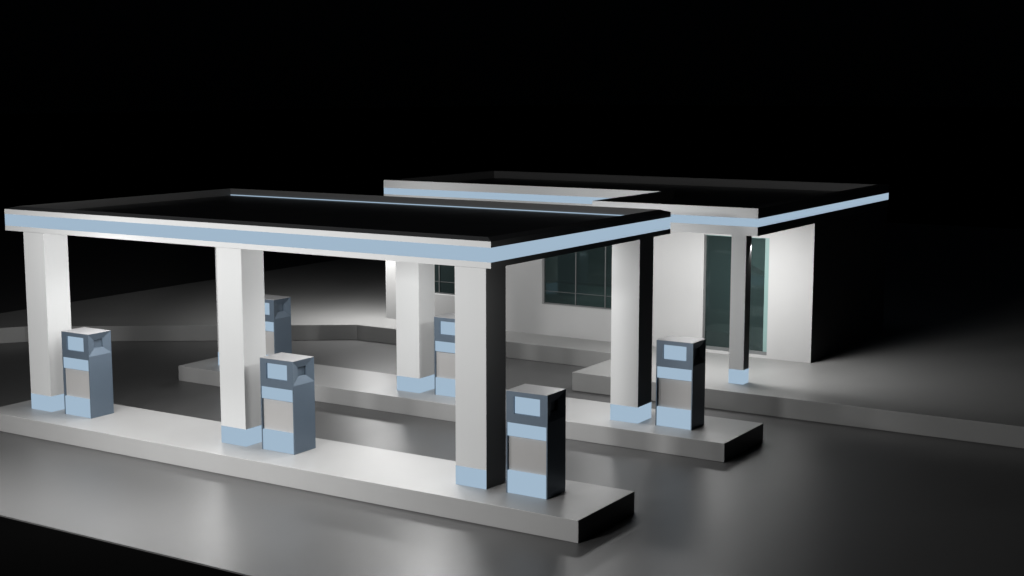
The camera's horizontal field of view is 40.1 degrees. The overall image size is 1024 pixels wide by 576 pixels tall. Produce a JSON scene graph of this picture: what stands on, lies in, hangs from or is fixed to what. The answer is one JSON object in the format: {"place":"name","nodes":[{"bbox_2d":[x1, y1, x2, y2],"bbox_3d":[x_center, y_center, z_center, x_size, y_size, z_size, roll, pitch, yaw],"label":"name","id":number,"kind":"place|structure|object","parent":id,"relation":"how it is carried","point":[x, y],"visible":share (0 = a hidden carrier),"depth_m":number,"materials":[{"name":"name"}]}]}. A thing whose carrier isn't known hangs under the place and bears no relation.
{"place":"outdoors","nodes":[
{"label":"outdoors","id":0,"kind":"place"},
{"bbox_2d":[0,105,1023,575],"bbox_3d":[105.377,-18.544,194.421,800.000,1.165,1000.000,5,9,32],"label":"ground","id":1,"kind":"structure","parent":0,"point":[950,165],"depth_m":185.80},
{"bbox_2d":[0,219,1023,575],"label":"forecourt","id":2,"kind":"structure","parent":1,"relation":"on","point":[790,497],"depth_m":28.11,"materials":[{"name":"concrete"}]},
{"bbox_2d":[0,400,634,542],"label":"pump island","id":3,"kind":"structure","parent":2,"relation":"on","point":[576,512],"depth_m":28.91,"materials":[{"name":"concrete"}]},
{"bbox_2d":[61,327,113,418],"bbox_3d":[-10.095,2.005,33.423,0.916,2.008,0.688,5,9,32],"label":"fuel pump","id":4,"kind":"object","parent":3,"relation":"on","point":[87,371],"visible":1,"depth_m":33.18,"materials":[{"name":"blue metal"}]},
{"bbox_2d":[260,352,315,454],"bbox_3d":[-4.807,2.466,30.142,0.916,2.008,0.688,5,9,32],"label":"fuel pump","id":5,"kind":"object","parent":3,"relation":"on","point":[287,384],"visible":1,"depth_m":29.90,"materials":[{"name":"blue metal"}]},
{"bbox_2d":[506,384,565,499],"bbox_3d":[0.458,2.925,26.874,0.916,2.008,0.688,5,9,32],"label":"fuel pump","id":6,"kind":"object","parent":3,"relation":"on","point":[536,441],"visible":1,"depth_m":26.63,"materials":[{"name":"blue metal"}]},
{"bbox_2d":[178,357,762,461],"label":"pump island","id":7,"kind":"structure","parent":2,"relation":"on","point":[718,439],"depth_m":33.67,"materials":[{"name":"concrete"}]},
{"bbox_2d":[264,294,291,355],"bbox_3d":[-6.679,1.244,38.839,0.916,2.008,0.688,5,9,32],"label":"fuel pump","id":8,"kind":"object","parent":7,"relation":"on","point":[278,323],"visible":0.39,"depth_m":38.51,"materials":[{"name":"blue metal"}]},
{"bbox_2d":[4,188,670,489],"bbox_3d":[-4.244,0.515,33.699,13.937,4.883,7.778,5,9,32],"label":"station canopy","id":9,"kind":"object","parent":7,"relation":"on","point":[480,246],"visible":0.94,"depth_m":31.55,"materials":[{"name":"white paint"}]},
{"bbox_2d":[434,313,454,396],"bbox_3d":[-1.392,1.705,35.558,0.916,2.008,0.688,5,9,32],"label":"fuel pump","id":10,"kind":"object","parent":7,"relation":"on","point":[444,348],"visible":0.55,"depth_m":35.37,"materials":[{"name":"blue metal"}]},
{"bbox_2d":[655,335,705,429],"bbox_3d":[3.874,2.164,32.290,0.916,2.008,0.688,5,9,32],"label":"fuel pump","id":11,"kind":"object","parent":7,"relation":"on","point":[680,382],"visible":1,"depth_m":32.05,"materials":[{"name":"blue metal"}]},
{"bbox_2d":[0,222,1023,448],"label":"pavement","id":12,"kind":"structure","parent":0,"point":[940,354],"depth_m":44.89,"materials":[{"name":"concrete"}]},
{"bbox_2d":[0,0,1023,113],"label":"sky","id":13,"kind":"structure","parent":0,"point":[57,56],"materials":[{"name":"black"}]},
{"bbox_2d":[384,170,888,384],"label":"shop building","id":14,"kind":"structure","parent":0,"point":[744,270],"depth_m":41.74,"materials":[{"name":"white paint"}]},
{"bbox_2d":[435,265,454,294],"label":"window","id":15,"kind":"structure","parent":14,"relation":"in","point":[439,281],"depth_m":45.93,"materials":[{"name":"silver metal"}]},
{"bbox_2d":[544,246,611,309],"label":"window","id":16,"kind":"structure","parent":14,"relation":"in","point":[575,293],"depth_m":43.19,"materials":[{"name":"black glass"}]},
{"bbox_2d":[704,234,769,354],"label":"door","id":17,"kind":"structure","parent":14,"relation":"in","point":[764,352],"depth_m":40.08,"materials":[{"name":"black glass"}]}
]}

